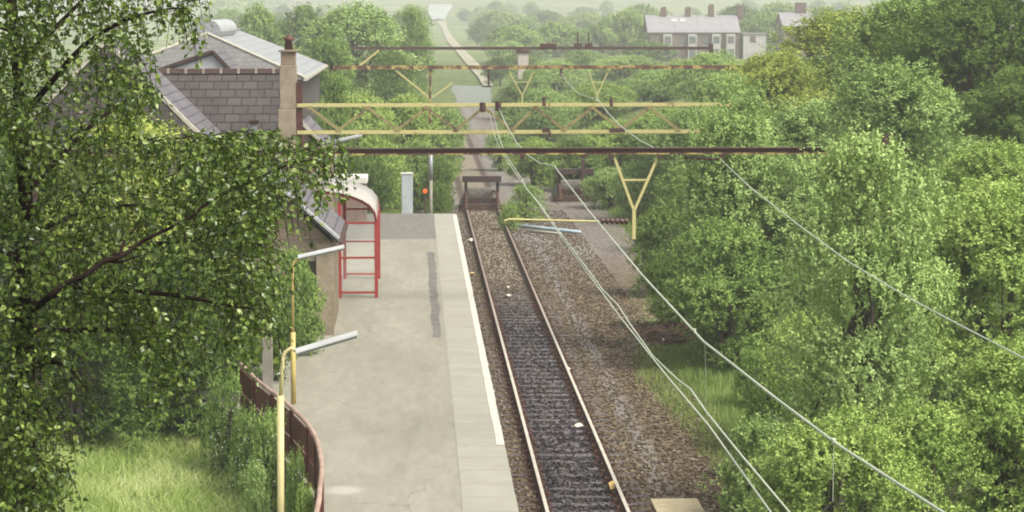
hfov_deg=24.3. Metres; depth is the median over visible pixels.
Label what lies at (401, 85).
leafy tree
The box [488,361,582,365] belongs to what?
sleeper
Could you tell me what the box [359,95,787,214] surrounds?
bank grass
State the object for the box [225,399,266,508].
bush
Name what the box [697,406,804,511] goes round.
bush
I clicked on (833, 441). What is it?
catenary wire
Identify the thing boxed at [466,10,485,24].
leafy tree
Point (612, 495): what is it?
sleeper
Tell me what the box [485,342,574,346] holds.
sleeper
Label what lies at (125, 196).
leafy tree
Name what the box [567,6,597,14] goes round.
leafy tree
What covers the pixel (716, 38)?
bay window
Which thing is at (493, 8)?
leafy tree
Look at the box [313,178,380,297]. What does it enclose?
platform shelter
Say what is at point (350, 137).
platform lamp
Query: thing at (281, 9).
leafy tree
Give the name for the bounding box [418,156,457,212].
leafy tree
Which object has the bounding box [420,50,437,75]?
leafy tree
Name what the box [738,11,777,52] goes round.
leafy tree
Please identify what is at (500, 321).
sleeper
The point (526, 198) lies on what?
bush
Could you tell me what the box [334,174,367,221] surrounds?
flat roofed kiosk
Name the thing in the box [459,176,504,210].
buffer stop
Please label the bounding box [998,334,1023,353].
leafy tree
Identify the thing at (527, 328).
sleeper
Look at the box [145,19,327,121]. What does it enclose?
goods shed
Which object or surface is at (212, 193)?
leafy tree
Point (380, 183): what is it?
leafy tree
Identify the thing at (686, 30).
terraced house
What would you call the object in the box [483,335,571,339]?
sleeper
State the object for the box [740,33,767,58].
cream house
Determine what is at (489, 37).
leafy tree
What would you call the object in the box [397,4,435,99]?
leafy tree
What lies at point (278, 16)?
leafy tree
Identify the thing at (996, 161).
leafy tree
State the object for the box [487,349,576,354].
sleeper
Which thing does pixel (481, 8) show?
leafy tree
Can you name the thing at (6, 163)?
leafy tree
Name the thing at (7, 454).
leafy tree
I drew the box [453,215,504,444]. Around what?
pavement line
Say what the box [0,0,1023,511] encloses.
ground
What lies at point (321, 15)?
leafy tree
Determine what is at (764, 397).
bush
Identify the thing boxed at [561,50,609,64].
leafy tree
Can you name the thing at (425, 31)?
leafy tree
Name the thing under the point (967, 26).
leafy tree
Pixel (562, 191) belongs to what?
buffer stop
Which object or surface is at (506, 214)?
bush
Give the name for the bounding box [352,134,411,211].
leafy tree
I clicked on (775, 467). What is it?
bush
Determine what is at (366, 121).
leafy tree
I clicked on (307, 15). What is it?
leafy tree
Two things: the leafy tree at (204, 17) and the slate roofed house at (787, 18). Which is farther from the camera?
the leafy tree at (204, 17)
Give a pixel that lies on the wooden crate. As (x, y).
(676, 504)
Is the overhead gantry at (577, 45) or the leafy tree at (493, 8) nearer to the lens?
the overhead gantry at (577, 45)
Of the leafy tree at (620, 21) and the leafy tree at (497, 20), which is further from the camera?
the leafy tree at (497, 20)
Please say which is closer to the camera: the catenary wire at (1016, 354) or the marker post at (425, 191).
the catenary wire at (1016, 354)
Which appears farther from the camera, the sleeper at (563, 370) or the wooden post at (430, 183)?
the wooden post at (430, 183)
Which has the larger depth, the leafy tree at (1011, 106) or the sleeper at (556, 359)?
the leafy tree at (1011, 106)
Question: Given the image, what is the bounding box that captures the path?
[434,19,492,85]
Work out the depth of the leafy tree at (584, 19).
695.56 m
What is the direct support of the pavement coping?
on the platform
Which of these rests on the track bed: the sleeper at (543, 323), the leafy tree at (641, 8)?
the sleeper at (543, 323)
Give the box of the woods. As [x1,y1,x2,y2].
[199,0,293,20]
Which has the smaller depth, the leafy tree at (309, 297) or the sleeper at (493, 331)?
the leafy tree at (309, 297)
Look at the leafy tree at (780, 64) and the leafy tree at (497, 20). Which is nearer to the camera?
the leafy tree at (780, 64)
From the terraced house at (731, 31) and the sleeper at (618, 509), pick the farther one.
the terraced house at (731, 31)
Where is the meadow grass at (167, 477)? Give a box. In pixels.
[5,377,262,511]
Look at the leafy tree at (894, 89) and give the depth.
75.57 m
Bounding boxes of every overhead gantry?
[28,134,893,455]
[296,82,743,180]
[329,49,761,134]
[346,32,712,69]
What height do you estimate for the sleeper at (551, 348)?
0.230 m
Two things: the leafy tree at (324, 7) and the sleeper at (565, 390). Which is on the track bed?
the sleeper at (565, 390)
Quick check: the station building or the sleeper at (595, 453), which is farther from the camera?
the station building
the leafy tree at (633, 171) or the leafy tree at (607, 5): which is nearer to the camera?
the leafy tree at (633, 171)
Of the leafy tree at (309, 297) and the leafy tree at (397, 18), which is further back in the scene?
the leafy tree at (397, 18)
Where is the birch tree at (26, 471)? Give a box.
[0,0,359,511]
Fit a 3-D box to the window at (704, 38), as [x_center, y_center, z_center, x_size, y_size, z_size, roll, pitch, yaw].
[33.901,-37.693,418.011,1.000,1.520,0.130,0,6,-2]
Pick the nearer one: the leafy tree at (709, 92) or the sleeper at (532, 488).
the sleeper at (532, 488)
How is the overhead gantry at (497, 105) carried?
on the ground at (444, 78)
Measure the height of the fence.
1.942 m
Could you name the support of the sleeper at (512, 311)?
on the track bed
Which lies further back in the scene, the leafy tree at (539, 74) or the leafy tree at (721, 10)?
the leafy tree at (721, 10)
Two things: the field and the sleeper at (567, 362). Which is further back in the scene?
the field
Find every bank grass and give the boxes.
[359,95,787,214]
[367,209,401,213]
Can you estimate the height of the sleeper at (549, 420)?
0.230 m
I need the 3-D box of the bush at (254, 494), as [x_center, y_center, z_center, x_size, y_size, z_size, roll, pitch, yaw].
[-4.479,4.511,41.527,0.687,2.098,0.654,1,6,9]
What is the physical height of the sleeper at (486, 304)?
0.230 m
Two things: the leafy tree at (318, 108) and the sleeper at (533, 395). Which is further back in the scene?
the leafy tree at (318, 108)
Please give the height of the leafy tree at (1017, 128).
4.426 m
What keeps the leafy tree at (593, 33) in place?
on the ground at (444, 78)
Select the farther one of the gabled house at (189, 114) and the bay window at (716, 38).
the bay window at (716, 38)
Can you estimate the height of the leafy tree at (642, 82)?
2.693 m
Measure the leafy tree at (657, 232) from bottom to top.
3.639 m
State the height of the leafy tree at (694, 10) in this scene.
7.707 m
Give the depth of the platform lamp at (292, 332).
50.42 m
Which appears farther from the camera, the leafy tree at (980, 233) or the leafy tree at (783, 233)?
the leafy tree at (783, 233)
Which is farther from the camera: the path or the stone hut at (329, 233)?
the path
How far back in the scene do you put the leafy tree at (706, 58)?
157.90 m
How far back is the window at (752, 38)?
417.34 m
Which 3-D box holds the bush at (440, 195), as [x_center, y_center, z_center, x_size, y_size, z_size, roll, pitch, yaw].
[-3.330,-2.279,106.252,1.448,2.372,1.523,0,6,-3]
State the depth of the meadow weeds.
42.58 m
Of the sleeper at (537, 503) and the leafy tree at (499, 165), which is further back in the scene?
the leafy tree at (499, 165)
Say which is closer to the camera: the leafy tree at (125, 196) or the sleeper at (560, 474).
the sleeper at (560, 474)
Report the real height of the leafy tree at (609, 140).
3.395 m
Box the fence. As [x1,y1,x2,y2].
[239,362,323,511]
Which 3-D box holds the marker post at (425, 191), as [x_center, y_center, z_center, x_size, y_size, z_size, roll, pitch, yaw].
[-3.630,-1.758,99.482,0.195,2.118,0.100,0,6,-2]
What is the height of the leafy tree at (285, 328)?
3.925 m
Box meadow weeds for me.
[205,402,299,486]
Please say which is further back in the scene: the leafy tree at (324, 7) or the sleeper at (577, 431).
the leafy tree at (324, 7)
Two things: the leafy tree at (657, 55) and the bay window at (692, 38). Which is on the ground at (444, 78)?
the leafy tree at (657, 55)
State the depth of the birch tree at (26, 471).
13.53 m
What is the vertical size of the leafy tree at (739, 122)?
8.200 m
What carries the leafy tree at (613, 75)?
on the ground at (444, 78)
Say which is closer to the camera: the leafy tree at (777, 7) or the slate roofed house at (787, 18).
the slate roofed house at (787, 18)
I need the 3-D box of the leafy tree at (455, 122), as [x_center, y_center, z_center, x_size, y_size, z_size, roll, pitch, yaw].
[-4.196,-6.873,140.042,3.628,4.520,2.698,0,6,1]
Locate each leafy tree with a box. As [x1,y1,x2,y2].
[0,127,119,381]
[0,249,162,460]
[0,409,41,506]
[39,107,230,425]
[83,233,261,446]
[174,159,290,343]
[187,13,217,34]
[188,308,261,390]
[212,8,251,33]
[238,0,295,48]
[239,272,304,382]
[267,12,291,33]
[270,4,293,20]
[272,242,329,357]
[273,2,333,55]
[293,0,437,99]
[306,24,360,120]
[312,8,323,22]
[312,93,325,120]
[315,69,358,163]
[316,87,397,170]
[317,3,336,17]
[338,155,400,213]
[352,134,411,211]
[359,50,424,111]
[379,90,450,162]
[386,136,453,209]
[389,8,410,45]
[394,3,430,38]
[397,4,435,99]
[408,17,432,45]
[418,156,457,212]
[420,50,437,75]
[421,102,469,169]
[454,8,469,20]
[457,10,471,20]
[465,21,494,45]
[466,9,508,35]
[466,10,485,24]
[471,6,489,16]
[475,10,498,39]
[478,55,516,84]
[479,134,519,170]
[481,22,539,55]
[481,23,551,60]
[482,6,510,13]
[485,39,530,63]
[486,12,540,31]
[487,0,505,7]
[491,85,521,117]
[495,5,510,12]
[499,87,588,140]
[501,3,521,14]
[502,23,540,33]
[502,58,598,96]
[503,136,561,186]
[506,52,542,77]
[508,64,553,122]
[521,1,541,15]
[522,9,564,26]
[531,136,610,187]
[537,21,595,56]
[558,10,610,32]
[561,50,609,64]
[561,78,639,123]
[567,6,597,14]
[573,23,623,53]
[577,118,654,170]
[580,165,621,207]
[582,54,669,85]
[597,0,615,19]
[597,8,645,55]
[607,158,672,214]
[608,70,695,102]
[621,107,681,155]
[622,3,672,33]
[623,39,680,63]
[623,101,776,198]
[624,198,700,297]
[636,247,711,330]
[641,162,731,237]
[643,214,801,371]
[653,48,743,102]
[656,75,824,353]
[673,70,769,138]
[690,7,702,14]
[707,43,842,140]
[716,6,730,14]
[716,171,876,337]
[718,3,763,32]
[734,0,761,11]
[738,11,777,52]
[742,397,928,511]
[750,306,847,436]
[751,92,882,235]
[754,0,900,114]
[755,120,980,509]
[756,0,794,14]
[789,0,1011,158]
[795,257,975,418]
[797,49,987,234]
[806,0,829,11]
[808,5,844,31]
[830,0,855,12]
[844,391,1019,511]
[848,0,1023,156]
[904,172,1023,399]
[905,135,1023,287]
[927,332,1023,511]
[944,64,1023,194]
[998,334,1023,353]
[1009,124,1023,154]
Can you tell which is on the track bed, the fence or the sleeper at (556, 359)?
the sleeper at (556, 359)
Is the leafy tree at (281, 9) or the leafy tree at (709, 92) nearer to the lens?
the leafy tree at (709, 92)
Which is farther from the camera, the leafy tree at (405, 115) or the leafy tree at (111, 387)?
the leafy tree at (405, 115)
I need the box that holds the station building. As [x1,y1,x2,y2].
[158,35,336,210]
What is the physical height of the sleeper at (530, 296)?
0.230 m
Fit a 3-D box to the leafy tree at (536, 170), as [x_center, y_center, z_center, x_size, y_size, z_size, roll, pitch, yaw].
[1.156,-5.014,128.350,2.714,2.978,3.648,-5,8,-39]
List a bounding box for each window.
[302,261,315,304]
[663,34,671,56]
[679,37,684,45]
[688,34,696,58]
[702,37,707,45]
[712,34,720,54]
[726,34,734,58]
[750,36,755,41]
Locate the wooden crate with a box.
[650,498,704,511]
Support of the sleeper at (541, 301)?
on the track bed
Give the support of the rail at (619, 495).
on the track bed
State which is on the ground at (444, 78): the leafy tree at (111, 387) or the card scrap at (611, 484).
the leafy tree at (111, 387)
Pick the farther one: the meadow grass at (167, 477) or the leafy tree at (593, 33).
the leafy tree at (593, 33)
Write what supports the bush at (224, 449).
on the ground at (444, 78)
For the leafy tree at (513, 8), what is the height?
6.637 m
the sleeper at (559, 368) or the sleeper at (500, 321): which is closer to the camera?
the sleeper at (559, 368)
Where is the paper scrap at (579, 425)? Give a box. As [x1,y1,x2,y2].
[575,423,583,426]
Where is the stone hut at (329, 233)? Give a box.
[235,161,347,334]
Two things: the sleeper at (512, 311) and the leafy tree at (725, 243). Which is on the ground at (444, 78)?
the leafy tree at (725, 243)
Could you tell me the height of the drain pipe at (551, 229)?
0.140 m
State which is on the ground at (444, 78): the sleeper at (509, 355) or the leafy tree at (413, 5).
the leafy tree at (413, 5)
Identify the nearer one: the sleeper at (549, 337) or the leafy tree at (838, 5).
the sleeper at (549, 337)
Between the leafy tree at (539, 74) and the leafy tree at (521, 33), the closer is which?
the leafy tree at (539, 74)
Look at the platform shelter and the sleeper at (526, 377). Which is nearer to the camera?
the sleeper at (526, 377)
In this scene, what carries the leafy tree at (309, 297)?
on the ground at (444, 78)
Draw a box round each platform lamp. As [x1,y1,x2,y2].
[277,330,357,511]
[290,245,344,404]
[334,134,361,168]
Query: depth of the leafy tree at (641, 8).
636.45 m
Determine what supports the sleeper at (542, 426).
on the track bed
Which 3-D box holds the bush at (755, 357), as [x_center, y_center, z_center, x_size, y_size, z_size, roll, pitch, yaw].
[5.933,2.989,56.872,1.479,1.908,1.684,0,6,3]
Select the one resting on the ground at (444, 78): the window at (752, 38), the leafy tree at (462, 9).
the leafy tree at (462, 9)
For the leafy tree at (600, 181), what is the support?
on the ground at (444, 78)
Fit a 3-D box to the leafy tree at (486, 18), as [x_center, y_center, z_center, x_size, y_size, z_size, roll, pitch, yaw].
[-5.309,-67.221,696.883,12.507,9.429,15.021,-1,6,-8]
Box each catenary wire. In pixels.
[499,109,944,511]
[560,73,652,146]
[720,159,1023,358]
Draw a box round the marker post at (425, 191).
[423,189,426,212]
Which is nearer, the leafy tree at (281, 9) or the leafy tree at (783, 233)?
the leafy tree at (783, 233)
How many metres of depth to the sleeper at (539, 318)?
72.78 m
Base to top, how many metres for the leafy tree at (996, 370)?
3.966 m
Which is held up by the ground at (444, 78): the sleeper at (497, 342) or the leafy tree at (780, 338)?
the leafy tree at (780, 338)
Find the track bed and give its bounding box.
[416,85,743,511]
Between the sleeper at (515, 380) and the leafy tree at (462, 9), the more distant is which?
the leafy tree at (462, 9)
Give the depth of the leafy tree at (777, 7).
598.27 m
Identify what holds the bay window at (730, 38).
in the terraced house at (731, 31)
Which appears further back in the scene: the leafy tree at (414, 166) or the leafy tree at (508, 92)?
the leafy tree at (508, 92)
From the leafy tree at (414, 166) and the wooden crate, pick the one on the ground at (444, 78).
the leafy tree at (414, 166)
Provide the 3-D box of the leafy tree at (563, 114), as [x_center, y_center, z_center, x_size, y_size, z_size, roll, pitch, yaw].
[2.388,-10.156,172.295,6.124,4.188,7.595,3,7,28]
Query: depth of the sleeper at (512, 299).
77.82 m
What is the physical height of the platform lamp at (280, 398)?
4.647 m
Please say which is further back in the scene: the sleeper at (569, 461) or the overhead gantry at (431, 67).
the overhead gantry at (431, 67)
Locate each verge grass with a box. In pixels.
[591,198,703,337]
[629,343,846,511]
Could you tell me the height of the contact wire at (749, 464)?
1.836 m
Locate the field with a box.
[428,4,451,19]
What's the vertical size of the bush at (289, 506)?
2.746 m
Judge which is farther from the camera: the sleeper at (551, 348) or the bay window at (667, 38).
the bay window at (667, 38)
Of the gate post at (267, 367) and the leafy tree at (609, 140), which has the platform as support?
the gate post at (267, 367)
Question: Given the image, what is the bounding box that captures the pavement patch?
[427,252,441,336]
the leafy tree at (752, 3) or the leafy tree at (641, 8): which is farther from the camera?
the leafy tree at (752, 3)
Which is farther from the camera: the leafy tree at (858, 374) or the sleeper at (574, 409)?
the sleeper at (574, 409)
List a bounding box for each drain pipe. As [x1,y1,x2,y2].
[514,224,580,233]
[528,229,561,234]
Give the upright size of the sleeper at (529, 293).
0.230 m
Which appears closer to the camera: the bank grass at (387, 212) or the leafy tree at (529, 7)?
the bank grass at (387, 212)
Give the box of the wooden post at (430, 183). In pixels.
[429,155,432,212]
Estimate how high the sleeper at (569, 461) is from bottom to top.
0.230 m
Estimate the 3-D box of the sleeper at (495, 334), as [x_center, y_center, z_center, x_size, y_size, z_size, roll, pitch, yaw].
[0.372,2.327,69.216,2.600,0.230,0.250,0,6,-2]
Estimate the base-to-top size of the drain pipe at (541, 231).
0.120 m
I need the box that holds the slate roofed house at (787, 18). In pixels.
[774,3,813,56]
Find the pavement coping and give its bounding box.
[434,214,518,511]
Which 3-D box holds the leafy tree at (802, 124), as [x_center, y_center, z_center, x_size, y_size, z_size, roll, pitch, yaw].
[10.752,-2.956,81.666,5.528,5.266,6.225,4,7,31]
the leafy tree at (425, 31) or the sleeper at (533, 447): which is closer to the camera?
the sleeper at (533, 447)
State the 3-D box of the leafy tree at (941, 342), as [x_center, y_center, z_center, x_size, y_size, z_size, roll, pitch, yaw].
[8.433,1.933,50.906,4.374,4.453,3.786,-4,7,-35]
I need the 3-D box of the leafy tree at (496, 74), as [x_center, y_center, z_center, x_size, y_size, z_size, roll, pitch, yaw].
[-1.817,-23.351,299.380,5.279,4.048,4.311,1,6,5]
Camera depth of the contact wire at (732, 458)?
28.38 m
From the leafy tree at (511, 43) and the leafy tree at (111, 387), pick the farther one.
the leafy tree at (511, 43)
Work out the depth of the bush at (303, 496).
36.46 m
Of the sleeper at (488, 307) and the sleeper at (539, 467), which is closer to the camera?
the sleeper at (539, 467)
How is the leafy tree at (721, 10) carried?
on the ground at (444, 78)
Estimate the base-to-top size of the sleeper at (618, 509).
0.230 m
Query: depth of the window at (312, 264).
61.16 m
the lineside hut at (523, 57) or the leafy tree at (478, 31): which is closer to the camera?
the lineside hut at (523, 57)
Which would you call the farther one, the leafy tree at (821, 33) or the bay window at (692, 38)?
the bay window at (692, 38)
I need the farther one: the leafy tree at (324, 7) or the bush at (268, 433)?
the leafy tree at (324, 7)
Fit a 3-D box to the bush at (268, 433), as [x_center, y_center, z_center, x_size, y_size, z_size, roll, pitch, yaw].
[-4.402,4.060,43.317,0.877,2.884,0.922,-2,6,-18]
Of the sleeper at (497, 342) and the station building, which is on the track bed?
the sleeper at (497, 342)
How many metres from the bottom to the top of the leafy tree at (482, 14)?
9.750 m
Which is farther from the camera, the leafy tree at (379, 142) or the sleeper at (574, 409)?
the leafy tree at (379, 142)
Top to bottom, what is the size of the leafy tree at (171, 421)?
5.021 m
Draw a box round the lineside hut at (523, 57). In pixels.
[517,50,529,108]
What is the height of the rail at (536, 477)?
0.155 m
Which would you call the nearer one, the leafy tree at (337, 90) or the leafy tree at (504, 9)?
the leafy tree at (337, 90)
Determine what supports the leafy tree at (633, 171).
on the ground at (444, 78)
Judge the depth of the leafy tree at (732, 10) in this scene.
558.23 m
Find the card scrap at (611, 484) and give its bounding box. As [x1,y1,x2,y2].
[608,481,615,489]
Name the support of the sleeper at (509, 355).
on the track bed
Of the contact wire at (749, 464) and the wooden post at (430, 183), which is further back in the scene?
the wooden post at (430, 183)
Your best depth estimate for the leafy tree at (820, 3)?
1150.85 m
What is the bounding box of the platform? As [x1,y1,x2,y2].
[185,213,518,511]
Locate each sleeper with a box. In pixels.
[473,291,547,294]
[474,294,550,297]
[475,299,553,302]
[476,296,552,299]
[476,304,554,308]
[478,307,557,311]
[478,310,555,314]
[478,313,560,317]
[480,302,553,305]
[480,316,560,320]
[480,319,562,323]
[480,322,564,326]
[481,325,565,329]
[481,329,565,332]
[482,332,568,336]
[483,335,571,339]
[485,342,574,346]
[485,346,574,350]
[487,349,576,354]
[487,353,579,357]
[487,357,580,361]
[488,339,570,343]
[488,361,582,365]
[490,365,584,370]
[490,369,587,374]
[491,373,588,378]
[492,377,591,382]
[493,381,591,387]
[494,390,597,396]
[495,386,594,391]
[495,395,600,401]
[497,400,603,405]
[498,405,604,410]
[499,410,606,416]
[500,415,610,421]
[501,421,611,427]
[504,432,616,438]
[505,426,615,432]
[506,444,622,450]
[507,438,621,444]
[507,449,626,456]
[508,456,627,463]
[511,469,634,476]
[512,463,633,469]
[513,477,638,484]
[514,483,641,490]
[515,490,647,498]
[517,498,648,506]
[519,506,651,511]
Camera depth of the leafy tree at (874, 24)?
97.83 m
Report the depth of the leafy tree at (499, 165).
139.91 m
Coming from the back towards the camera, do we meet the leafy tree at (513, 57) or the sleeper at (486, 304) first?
the leafy tree at (513, 57)
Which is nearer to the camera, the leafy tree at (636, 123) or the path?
the leafy tree at (636, 123)
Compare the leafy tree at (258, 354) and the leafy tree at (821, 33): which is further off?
the leafy tree at (821, 33)
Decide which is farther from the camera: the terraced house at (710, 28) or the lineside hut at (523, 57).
the terraced house at (710, 28)
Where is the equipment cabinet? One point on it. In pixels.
(406, 192)
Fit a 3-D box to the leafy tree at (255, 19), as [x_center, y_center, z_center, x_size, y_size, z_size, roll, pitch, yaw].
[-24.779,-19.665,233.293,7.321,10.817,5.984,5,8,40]
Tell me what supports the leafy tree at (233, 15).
on the ground at (444, 78)
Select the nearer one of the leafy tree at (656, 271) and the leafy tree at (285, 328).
the leafy tree at (285, 328)
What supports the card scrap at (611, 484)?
on the rail at (619, 495)
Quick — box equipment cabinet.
[401,172,412,213]
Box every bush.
[198,362,251,481]
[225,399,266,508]
[236,457,276,511]
[246,401,295,511]
[284,440,306,511]
[293,473,315,511]
[421,179,453,212]
[497,202,523,230]
[498,182,552,222]
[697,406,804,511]
[730,342,781,409]
[737,377,801,465]
[749,446,810,511]
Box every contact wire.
[489,113,771,511]
[493,113,789,511]
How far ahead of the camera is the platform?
52.60 m
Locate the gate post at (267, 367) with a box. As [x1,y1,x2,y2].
[262,337,272,393]
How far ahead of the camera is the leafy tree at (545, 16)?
754.56 m
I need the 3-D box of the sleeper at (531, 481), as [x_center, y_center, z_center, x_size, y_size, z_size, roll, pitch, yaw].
[1.241,4.560,47.749,2.600,0.230,0.250,0,6,-3]
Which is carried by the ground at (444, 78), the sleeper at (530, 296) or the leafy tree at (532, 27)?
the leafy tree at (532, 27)
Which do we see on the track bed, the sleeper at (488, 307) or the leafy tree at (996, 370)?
the sleeper at (488, 307)
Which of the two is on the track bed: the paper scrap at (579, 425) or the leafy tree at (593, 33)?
the paper scrap at (579, 425)
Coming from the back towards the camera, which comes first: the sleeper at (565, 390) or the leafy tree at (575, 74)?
the leafy tree at (575, 74)
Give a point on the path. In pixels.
(467, 58)
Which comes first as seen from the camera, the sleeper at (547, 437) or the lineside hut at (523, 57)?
the sleeper at (547, 437)
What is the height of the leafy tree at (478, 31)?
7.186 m
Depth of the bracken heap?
69.05 m
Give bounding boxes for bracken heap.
[625,318,703,344]
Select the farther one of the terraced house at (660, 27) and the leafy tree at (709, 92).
the terraced house at (660, 27)
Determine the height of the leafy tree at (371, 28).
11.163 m
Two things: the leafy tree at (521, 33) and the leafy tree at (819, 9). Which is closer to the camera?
the leafy tree at (521, 33)
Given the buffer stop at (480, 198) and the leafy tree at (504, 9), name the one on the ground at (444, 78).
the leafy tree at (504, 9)
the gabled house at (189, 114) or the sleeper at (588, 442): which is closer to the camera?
the sleeper at (588, 442)
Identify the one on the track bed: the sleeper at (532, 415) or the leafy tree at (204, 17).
the sleeper at (532, 415)
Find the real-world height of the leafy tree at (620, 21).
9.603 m
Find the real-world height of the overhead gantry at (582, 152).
7.423 m
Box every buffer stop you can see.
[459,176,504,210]
[551,159,596,201]
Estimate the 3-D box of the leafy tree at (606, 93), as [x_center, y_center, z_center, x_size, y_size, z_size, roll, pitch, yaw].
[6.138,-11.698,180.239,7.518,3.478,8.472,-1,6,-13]
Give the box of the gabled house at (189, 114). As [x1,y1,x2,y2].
[0,41,235,310]
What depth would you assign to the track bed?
76.88 m
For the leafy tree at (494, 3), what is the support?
on the ground at (444, 78)
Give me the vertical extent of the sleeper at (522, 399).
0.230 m
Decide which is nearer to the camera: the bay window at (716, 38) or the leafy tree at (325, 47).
the leafy tree at (325, 47)
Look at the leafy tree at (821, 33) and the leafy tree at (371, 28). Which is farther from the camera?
the leafy tree at (371, 28)
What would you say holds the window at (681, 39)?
in the terraced house at (686, 30)
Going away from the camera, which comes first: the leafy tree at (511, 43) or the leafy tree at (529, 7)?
the leafy tree at (511, 43)
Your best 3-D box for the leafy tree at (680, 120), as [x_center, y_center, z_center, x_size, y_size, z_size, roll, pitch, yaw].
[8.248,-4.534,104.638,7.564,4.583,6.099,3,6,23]
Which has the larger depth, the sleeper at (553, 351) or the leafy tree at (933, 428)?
the sleeper at (553, 351)
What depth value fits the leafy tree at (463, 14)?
1089.19 m
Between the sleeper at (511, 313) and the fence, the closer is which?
the fence
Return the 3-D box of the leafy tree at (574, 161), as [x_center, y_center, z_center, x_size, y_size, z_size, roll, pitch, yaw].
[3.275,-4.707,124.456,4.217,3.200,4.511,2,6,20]
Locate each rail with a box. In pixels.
[465,209,548,511]
[497,209,630,511]
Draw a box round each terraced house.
[642,7,674,58]
[671,7,698,58]
[696,4,722,55]
[719,5,742,58]
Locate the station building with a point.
(221, 90)
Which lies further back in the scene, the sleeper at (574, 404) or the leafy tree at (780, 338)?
the sleeper at (574, 404)
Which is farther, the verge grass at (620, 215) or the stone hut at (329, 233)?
the verge grass at (620, 215)
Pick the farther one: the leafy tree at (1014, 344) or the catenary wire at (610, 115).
the catenary wire at (610, 115)
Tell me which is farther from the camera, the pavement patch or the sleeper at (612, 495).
the pavement patch
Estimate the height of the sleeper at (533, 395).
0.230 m
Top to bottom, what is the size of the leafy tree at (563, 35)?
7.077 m
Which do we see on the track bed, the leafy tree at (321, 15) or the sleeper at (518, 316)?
the sleeper at (518, 316)
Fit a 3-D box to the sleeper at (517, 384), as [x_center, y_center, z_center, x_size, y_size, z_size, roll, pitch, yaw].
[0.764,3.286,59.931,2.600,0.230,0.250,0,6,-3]
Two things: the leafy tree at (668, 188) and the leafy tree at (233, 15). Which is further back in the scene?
the leafy tree at (233, 15)

